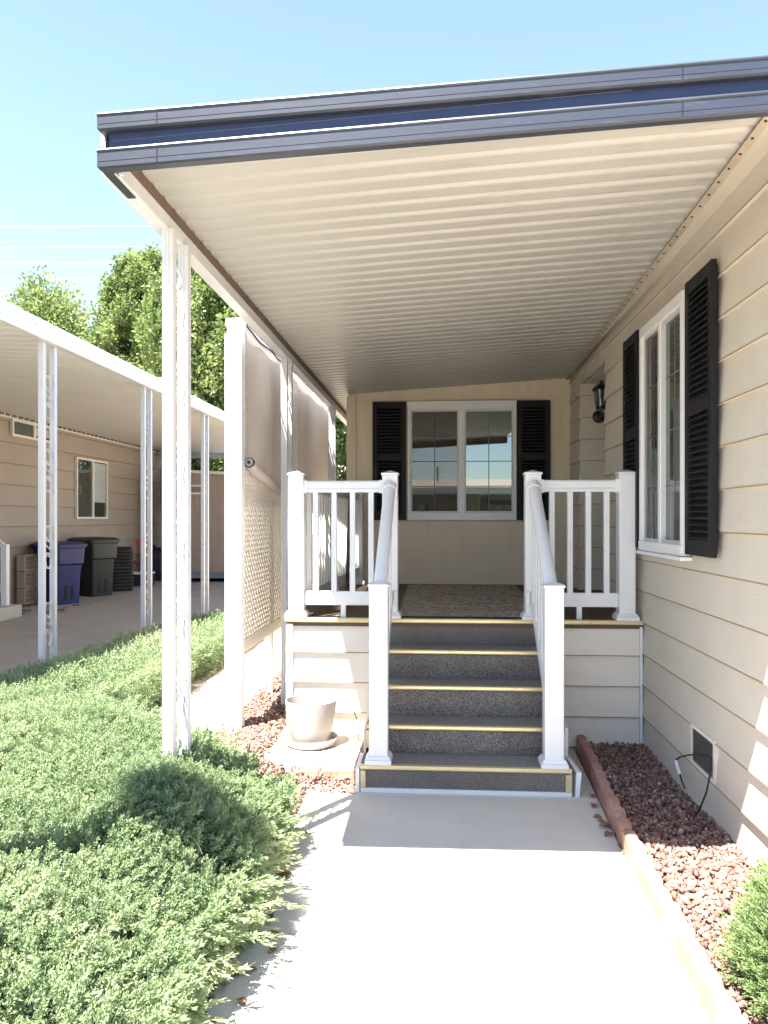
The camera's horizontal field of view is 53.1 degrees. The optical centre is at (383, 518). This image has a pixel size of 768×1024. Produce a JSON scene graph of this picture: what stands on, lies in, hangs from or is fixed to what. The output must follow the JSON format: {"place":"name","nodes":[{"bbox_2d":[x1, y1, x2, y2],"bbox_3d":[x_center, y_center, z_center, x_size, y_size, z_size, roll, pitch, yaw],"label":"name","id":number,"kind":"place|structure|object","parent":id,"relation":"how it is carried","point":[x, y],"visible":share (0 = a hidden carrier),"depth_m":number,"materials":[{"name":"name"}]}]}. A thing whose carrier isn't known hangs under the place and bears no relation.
{"place":"outdoors","nodes":[
{"label":"outdoors","id":0,"kind":"place"},
{"bbox_2d":[7,246,141,247],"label":"overhead wire","id":1,"kind":"object","parent":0,"point":[36,247],"visible":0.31,"depth_m":41.99,"materials":[{"name":"black metal"}]},
{"bbox_2d":[70,226,99,226],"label":"overhead wire","id":2,"kind":"object","parent":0,"point":[84,226],"visible":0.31,"depth_m":42.00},
{"bbox_2d":[0,578,224,674],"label":"driveway","id":3,"kind":"structure","parent":0,"point":[97,619],"depth_m":11.29,"materials":[{"name":"concrete"}]},
{"bbox_2d":[0,540,21,620],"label":"neighbouring steps","id":4,"kind":"structure","parent":3,"relation":"on","point":[8,610],"depth_m":11.69,"materials":[{"name":"white concrete"}]},
{"bbox_2d":[17,586,37,604],"bbox_3d":[-6.227,1.340,13.413,0.140,0.280,0.440,0,0,4],"label":"breeze block","id":5,"kind":"object","parent":3,"relation":"on","point":[26,596],"depth_m":13.32,"materials":[{"name":"beige concrete"}]},
{"bbox_2d":[17,570,37,587],"bbox_3d":[-6.227,1.050,13.413,0.140,0.280,0.440,0,0,4],"label":"breeze block","id":6,"kind":"object","parent":5,"relation":"on","point":[26,579],"depth_m":13.32,"materials":[{"name":"beige concrete"}]},
{"bbox_2d":[17,554,37,570],"bbox_3d":[-6.227,0.760,13.413,0.140,0.280,0.440,0,0,4],"label":"breeze block","id":7,"kind":"object","parent":6,"relation":"on","point":[27,562],"depth_m":13.32,"materials":[{"name":"beige concrete"}]},
{"bbox_2d":[30,541,87,604],"bbox_3d":[-5.858,0.954,13.773,0.938,1.112,0.663,0,0,34],"label":"wheelie bin","id":8,"kind":"object","parent":3,"relation":"on","point":[70,558],"visible":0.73,"depth_m":13.54,"materials":[{"name":"blue plastic"}]},
{"bbox_2d":[67,537,119,596],"bbox_3d":[-5.783,0.932,15.225,0.975,1.155,0.689,0,0,37],"label":"wheelie bin","id":9,"kind":"object","parent":3,"relation":"on","point":[97,569],"visible":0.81,"depth_m":14.94,"materials":[{"name":"green plastic"}]},
{"bbox_2d":[0,299,224,663],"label":"carport","id":10,"kind":"object","parent":3,"relation":"on","point":[53,378],"visible":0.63,"depth_m":9.28,"materials":[{"name":"white paint"}]},
{"bbox_2d":[112,546,133,591],"bbox_3d":[-5.623,1.042,16.200,0.630,0.935,0.630,0,0,-25],"label":"air conditioner","id":11,"kind":"object","parent":3,"relation":"on","point":[123,577],"visible":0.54,"depth_m":15.98,"materials":[{"name":"grey metal"}]},
{"bbox_2d":[134,539,140,561],"bbox_3d":[-6.040,1.009,18.581,0.480,1.018,0.363,0,0,-7],"label":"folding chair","id":12,"kind":"object","parent":3,"relation":"on","point":[138,541],"visible":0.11,"depth_m":18.64,"materials":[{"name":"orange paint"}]},
{"bbox_2d":[132,572,154,585],"bbox_3d":[-5.607,1.360,17.400,0.720,0.300,0.480,0,0,-2],"label":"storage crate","id":13,"kind":"object","parent":3,"relation":"on","point":[137,578],"visible":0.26,"depth_m":17.18,"materials":[{"name":"plastic"}]},
{"bbox_2d":[146,547,161,580],"bbox_3d":[-5.649,1.110,19.000,0.550,0.800,0.450,0,0,4],"label":"storage tub","id":14,"kind":"object","parent":3,"relation":"on","point":[157,560],"visible":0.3,"depth_m":18.79,"materials":[{"name":"plastic"}]},
{"bbox_2d":[131,253,268,471],"bbox_3d":[-5.137,-3.376,22.017,4.461,10.119,4.468,0,0,4],"label":"broadleaf tree","id":15,"kind":"object","parent":3,"relation":"on","point":[212,310],"visible":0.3,"depth_m":20.74,"materials":[{"name":"green plant"}]},
{"bbox_2d":[177,469,264,581],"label":"garden shed","id":16,"kind":"structure","parent":3,"relation":"on","point":[216,524],"depth_m":18.33,"materials":[{"name":"white plastic"}]},
{"bbox_2d":[207,341,341,478],"bbox_3d":[-3.823,-3.249,24.070,5.094,9.866,4.608,0,0,4],"label":"broadleaf tree","id":17,"kind":"object","parent":3,"relation":"on","point":[339,454],"depth_m":23.82,"materials":[{"name":"green plant"}]},
{"bbox_2d":[0,0,767,335],"label":"sky","id":18,"kind":"structure","parent":0,"point":[63,63],"materials":[{"name":"blue"}]},
{"bbox_2d":[129,628,747,1014],"bbox_3d":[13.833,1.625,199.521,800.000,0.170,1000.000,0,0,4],"label":"ground","id":19,"kind":"structure","parent":0,"point":[275,748],"depth_m":5.40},
{"bbox_2d":[0,264,110,347],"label":"broadleaf tree","id":20,"kind":"object","parent":19,"relation":"on","point":[63,313],"visible":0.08,"depth_m":26.24,"materials":[{"name":"green plant"}]},
{"bbox_2d":[0,416,177,603],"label":"neighbouring home","id":21,"kind":"object","parent":19,"relation":"on","point":[98,487],"visible":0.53,"depth_m":15.47,"materials":[{"name":"beige wood"}]},
{"bbox_2d":[10,418,49,442],"bbox_3d":[-6.318,-1.570,13.795,0.050,0.300,1.350,0,0,4],"label":"window","id":22,"kind":"structure","parent":21,"relation":"in","point":[18,428],"depth_m":13.58,"materials":[{"name":"beige glass"}]},
{"bbox_2d":[75,457,107,518],"bbox_3d":[-6.152,-0.625,16.189,0.050,1.250,1.450,0,0,4],"label":"window","id":23,"kind":"structure","parent":21,"relation":"in","point":[91,476],"depth_m":16.15,"materials":[{"name":"white glass"}]},
{"bbox_2d":[160,471,161,510],"bbox_3d":[-5.832,-0.745,20.803,0.050,1.050,1.100,0,0,4],"label":"window","id":24,"kind":"structure","parent":21,"relation":"in","point":[160,471],"depth_m":20.25,"materials":[{"name":"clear glass"}]},
{"bbox_2d":[85,241,161,371],"bbox_3d":[-7.805,-3.700,25.213,3.833,10.766,4.054,0,0,-31],"label":"broadleaf tree","id":25,"kind":"object","parent":19,"relation":"on","point":[121,297],"visible":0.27,"depth_m":24.26,"materials":[{"name":"green plant"}]},
{"bbox_2d":[0,609,319,1023],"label":"juniper ground cover","id":26,"kind":"object","parent":19,"relation":"on","point":[121,838],"visible":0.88,"depth_m":2.80,"materials":[{"name":"green plant"}]},
{"bbox_2d":[161,629,280,730],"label":"side walk","id":27,"kind":"structure","parent":19,"relation":"on","point":[207,701],"depth_m":6.99,"materials":[{"name":"concrete"}]},
{"bbox_2d":[225,318,327,730],"bbox_3d":[-0.926,0.060,7.760,0.148,3.040,4.570,0,0,4],"label":"lattice screen","id":28,"kind":"object","parent":19,"relation":"on","point":[252,533],"visible":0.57,"depth_m":6.07,"materials":[{"name":"white plastic"}]},
{"bbox_2d":[245,324,280,494],"bbox_3d":[-0.931,-0.822,6.397,0.094,1.283,1.651,0,0,4],"label":"shade cloth","id":29,"kind":"object","parent":28,"relation":"hanging from","point":[255,470],"visible":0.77,"depth_m":5.90,"materials":[{"name":"beige fabric"}]},
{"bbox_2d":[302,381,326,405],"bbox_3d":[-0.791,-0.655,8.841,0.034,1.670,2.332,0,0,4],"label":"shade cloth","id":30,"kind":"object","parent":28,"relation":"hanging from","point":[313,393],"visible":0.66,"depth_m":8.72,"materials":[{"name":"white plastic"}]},
{"bbox_2d":[212,671,355,817],"bbox_3d":[-0.623,1.596,6.158,1.100,0.229,5.025,0,0,4],"label":"lava rock","id":31,"kind":"object","parent":19,"relation":"on","point":[257,731],"visible":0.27,"depth_m":5.36,"materials":[{"name":"brown stone"}]},
{"bbox_2d":[283,743,292,748],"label":"paving slab","id":32,"kind":"structure","parent":19,"relation":"on","point":[286,746],"depth_m":5.33,"materials":[{"name":"grey concrete"}]},
{"bbox_2d":[284,731,337,750],"bbox_3d":[-0.513,1.554,5.398,0.380,0.061,0.380,0,0,4],"label":"plant saucer","id":33,"kind":"object","parent":32,"relation":"on","point":[309,746],"visible":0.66,"depth_m":5.25,"materials":[{"name":"beige plastic"}]},
{"bbox_2d":[285,693,336,742],"bbox_3d":[-0.513,1.419,5.398,0.359,0.307,0.359,0,0,4],"label":"planter pot","id":34,"kind":"object","parent":33,"relation":"on","point":[310,717],"visible":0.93,"depth_m":5.27,"materials":[{"name":"beige ceramic"}]},
{"bbox_2d":[272,749,320,769],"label":"paving slab","id":35,"kind":"structure","parent":19,"relation":"on","point":[288,758],"depth_m":5.08,"materials":[{"name":"grey concrete"}]},
{"bbox_2d":[288,768,319,780],"bbox_3d":[-0.512,1.645,4.907,0.200,0.090,0.056,0,0,7],"label":"brick","id":36,"kind":"object","parent":19,"relation":"on","point":[310,771],"visible":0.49,"depth_m":4.88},
{"bbox_2d":[323,402,346,480],"bbox_3d":[-2.130,-2.849,25.991,4.915,9.071,4.336,0,0,4],"label":"broadleaf tree","id":37,"kind":"object","parent":19,"relation":"on","point":[341,474],"visible":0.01,"depth_m":24.81,"materials":[{"name":"green plant"}]},
{"bbox_2d":[314,750,359,770],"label":"paving slab","id":38,"kind":"structure","parent":19,"relation":"on","point":[336,758],"depth_m":5.06,"materials":[{"name":"grey concrete"}]},
{"bbox_2d":[323,768,354,783],"bbox_3d":[-0.283,1.635,4.881,0.200,0.090,0.056,0,0,2],"label":"brick","id":39,"kind":"object","parent":19,"relation":"on","point":[341,772],"visible":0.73,"depth_m":4.85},
{"bbox_2d":[322,735,363,751],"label":"paving slab","id":40,"kind":"structure","parent":19,"relation":"on","point":[343,742],"depth_m":5.42,"materials":[{"name":"grey concrete"}]},
{"bbox_2d":[285,584,643,752],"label":"porch deck","id":41,"kind":"structure","parent":19,"relation":"on","point":[327,649],"depth_m":5.63,"materials":[{"name":"beige wood"}]},
{"bbox_2d":[306,493,365,590],"bbox_3d":[-0.414,0.189,7.315,0.167,1.099,2.950,0,0,5],"label":"railing","id":42,"kind":"object","parent":41,"relation":"on","point":[325,538],"visible":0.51,"depth_m":6.76,"materials":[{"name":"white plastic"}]},
{"bbox_2d":[284,471,401,618],"bbox_3d":[-0.304,0.189,5.770,0.869,1.099,0.164,0,0,4],"label":"railing","id":43,"kind":"object","parent":41,"relation":"on","point":[300,487],"visible":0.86,"depth_m":5.74,"materials":[{"name":"white plastic"}]},
{"bbox_2d":[345,495,349,590],"bbox_3d":[-0.369,0.253,7.664,0.104,0.971,0.100,0,0,4],"label":"support pole","id":44,"kind":"object","parent":41,"relation":"on","point":[347,558],"visible":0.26,"depth_m":7.65,"materials":[{"name":"grey metal"}]},
{"bbox_2d":[398,585,523,618],"bbox_3d":[0.762,0.735,7.098,1.175,0.012,2.772,0,0,4],"label":"porch rug","id":45,"kind":"object","parent":41,"relation":"on","point":[469,601],"visible":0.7,"depth_m":6.78,"materials":[{"name":"brown fabric"}]},
{"bbox_2d":[520,470,639,620],"bbox_3d":[1.434,0.189,5.649,0.839,1.099,0.164,0,0,4],"label":"railing","id":46,"kind":"object","parent":41,"relation":"on","point":[622,599],"visible":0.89,"depth_m":5.62,"materials":[{"name":"white plastic"}]},
{"bbox_2d":[347,126,767,875],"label":"mobile home","id":47,"kind":"object","parent":19,"relation":"on","point":[675,360],"visible":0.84,"depth_m":4.90,"materials":[{"name":"paint"}]},
{"bbox_2d":[96,55,767,759],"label":"porch awning","id":48,"kind":"object","parent":47,"relation":"attached to","point":[332,249],"visible":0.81,"depth_m":3.62,"materials":[{"name":"white metal"}]},
{"bbox_2d":[408,400,515,519],"bbox_3d":[0.877,-0.658,8.671,1.220,1.345,0.054,0,0,4],"label":"window","id":49,"kind":"structure","parent":47,"relation":"in","point":[462,454],"depth_m":8.68,"materials":[{"name":"white plastic"}]},
{"bbox_2d":[592,381,605,422],"bbox_3d":[2.226,-1.237,7.884,0.184,0.486,0.222,0,0,4],"label":"wall lantern","id":50,"kind":"object","parent":47,"relation":"attached to","point":[598,390],"depth_m":7.84,"materials":[{"name":"black metal"}]},
{"bbox_2d":[638,290,689,555],"bbox_3d":[1.797,-0.560,4.968,0.054,1.560,0.960,0,0,4],"label":"window","id":51,"kind":"structure","parent":47,"relation":"in","point":[662,339],"depth_m":4.94,"materials":[{"name":"white plastic"}]},
{"bbox_2d":[674,754,711,816],"bbox_3d":[1.699,1.571,4.331,0.158,0.600,0.558,0,0,4],"label":"black cable","id":52,"kind":"object","parent":47,"relation":"attached to","point":[680,773],"visible":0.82,"depth_m":4.16,"materials":[{"name":"rubber"}]},
{"bbox_2d":[577,735,597,781],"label":"edging block","id":53,"kind":"structure","parent":19,"relation":"on","point":[586,755],"depth_m":5.21,"materials":[{"name":"red concrete"}]},
{"bbox_2d":[590,761,614,815],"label":"edging block","id":54,"kind":"structure","parent":19,"relation":"on","point":[600,785],"depth_m":4.63,"materials":[{"name":"red concrete"}]},
{"bbox_2d":[606,795,637,860],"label":"edging block","id":55,"kind":"structure","parent":19,"relation":"on","point":[621,824],"depth_m":4.02,"materials":[{"name":"red concrete"}]},
{"bbox_2d":[628,839,671,923],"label":"edging block","id":56,"kind":"structure","parent":19,"relation":"on","point":[656,892],"depth_m":3.42,"materials":[{"name":"beige concrete"}]},
{"bbox_2d":[589,741,767,1023],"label":"lava rock","id":57,"kind":"object","parent":19,"relation":"on","point":[723,864],"visible":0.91,"depth_m":3.83,"materials":[{"name":"brown gravel"}]},
{"bbox_2d":[710,854,767,1020],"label":"round shrub","id":58,"kind":"object","parent":57,"relation":"on","point":[746,941],"visible":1,"depth_m":2.57,"materials":[{"name":"green plant"}]},
{"bbox_2d":[660,900,724,1020],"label":"edging block","id":59,"kind":"structure","parent":19,"relation":"on","point":[692,959],"depth_m":2.80,"materials":[{"name":"beige concrete"}]},
{"bbox_2d":[710,990,744,1023],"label":"edging block","id":60,"kind":"structure","parent":19,"relation":"on","point":[724,1008],"depth_m":2.47,"materials":[{"name":"beige concrete"}]},
{"bbox_2d":[200,749,710,1023],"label":"path","id":61,"kind":"structure","parent":0,"point":[450,909],"depth_m":3.17,"materials":[{"name":"concrete"}]},
{"bbox_2d":[237,997,245,1005],"bbox_3d":[-0.494,1.670,2.663,0.030,0.012,0.045,4,6,-33],"label":"fallen leaf","id":62,"kind":"object","parent":61,"relation":"on","point":[242,1000],"visible":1,"depth_m":2.67,"materials":[{"name":"brown plant"}]},
{"bbox_2d":[244,962,257,970],"bbox_3d":[-0.499,1.665,2.846,0.074,0.020,0.048,14,-5,-36],"label":"fallen leaf","id":63,"kind":"object","parent":61,"relation":"on","point":[253,967],"visible":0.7,"depth_m":2.86,"materials":[{"name":"brown plant"}]},
{"bbox_2d":[268,946,277,953],"bbox_3d":[-0.429,1.669,2.979,0.031,0.014,0.047,5,11,45],"label":"fallen leaf","id":64,"kind":"object","parent":61,"relation":"on","point":[271,949],"visible":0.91,"depth_m":2.98,"materials":[{"name":"brown plant"}]},
{"bbox_2d":[267,929,278,935],"bbox_3d":[-0.447,1.668,3.097,0.049,0.015,0.032,-7,12,-15],"label":"fallen leaf","id":65,"kind":"object","parent":61,"relation":"on","point":[274,931],"visible":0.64,"depth_m":3.10,"materials":[{"name":"brown plant"}]},
{"bbox_2d":[279,870,288,877],"bbox_3d":[-0.472,1.667,3.604,0.064,0.017,0.042,9,10,28],"label":"fallen leaf","id":66,"kind":"object","parent":61,"relation":"on","point":[285,875],"visible":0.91,"depth_m":3.61,"materials":[{"name":"brown plant"}]},
{"bbox_2d":[355,627,581,796],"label":"porch steps","id":67,"kind":"structure","parent":61,"relation":"on","point":[465,710],"depth_m":5.09,"materials":[{"name":"grey carpet"}]},
{"bbox_2d":[353,734,361,744],"bbox_3d":[-0.182,1.520,5.290,0.064,0.070,0.045,0,0,4],"label":"tap fitting","id":68,"kind":"object","parent":67,"relation":"attached to","point":[356,740],"visible":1,"depth_m":5.28,"materials":[{"name":"gold metal"}]},
{"bbox_2d":[336,706,357,733],"bbox_3d":[-0.258,1.416,5.334,0.157,0.239,0.040,0,0,8],"label":"drip tube","id":69,"kind":"object","parent":68,"relation":"attached to","point":[355,716],"visible":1,"depth_m":5.33,"materials":[{"name":"white plastic"}]},
{"bbox_2d":[365,480,396,765],"bbox_3d":[-0.002,0.613,5.208,0.164,1.793,1.026,0,0,4],"label":"railing","id":70,"kind":"object","parent":67,"relation":"on","point":[380,619],"visible":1,"depth_m":4.72,"materials":[{"name":"white plastic"}]},
{"bbox_2d":[526,480,568,769],"bbox_3d":[1.066,0.613,5.134,0.164,1.793,1.026,0,0,4],"label":"railing","id":71,"kind":"object","parent":67,"relation":"on","point":[545,597],"visible":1,"depth_m":4.65,"materials":[{"name":"white plastic"}]},
{"bbox_2d":[598,822,611,827],"bbox_3d":[1.205,1.667,4.171,0.056,0.027,0.057,0,0,-30],"label":"fallen leaf","id":72,"kind":"object","parent":61,"relation":"on","point":[606,824],"visible":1,"depth_m":4.18,"materials":[{"name":"brown plant"}]}
]}

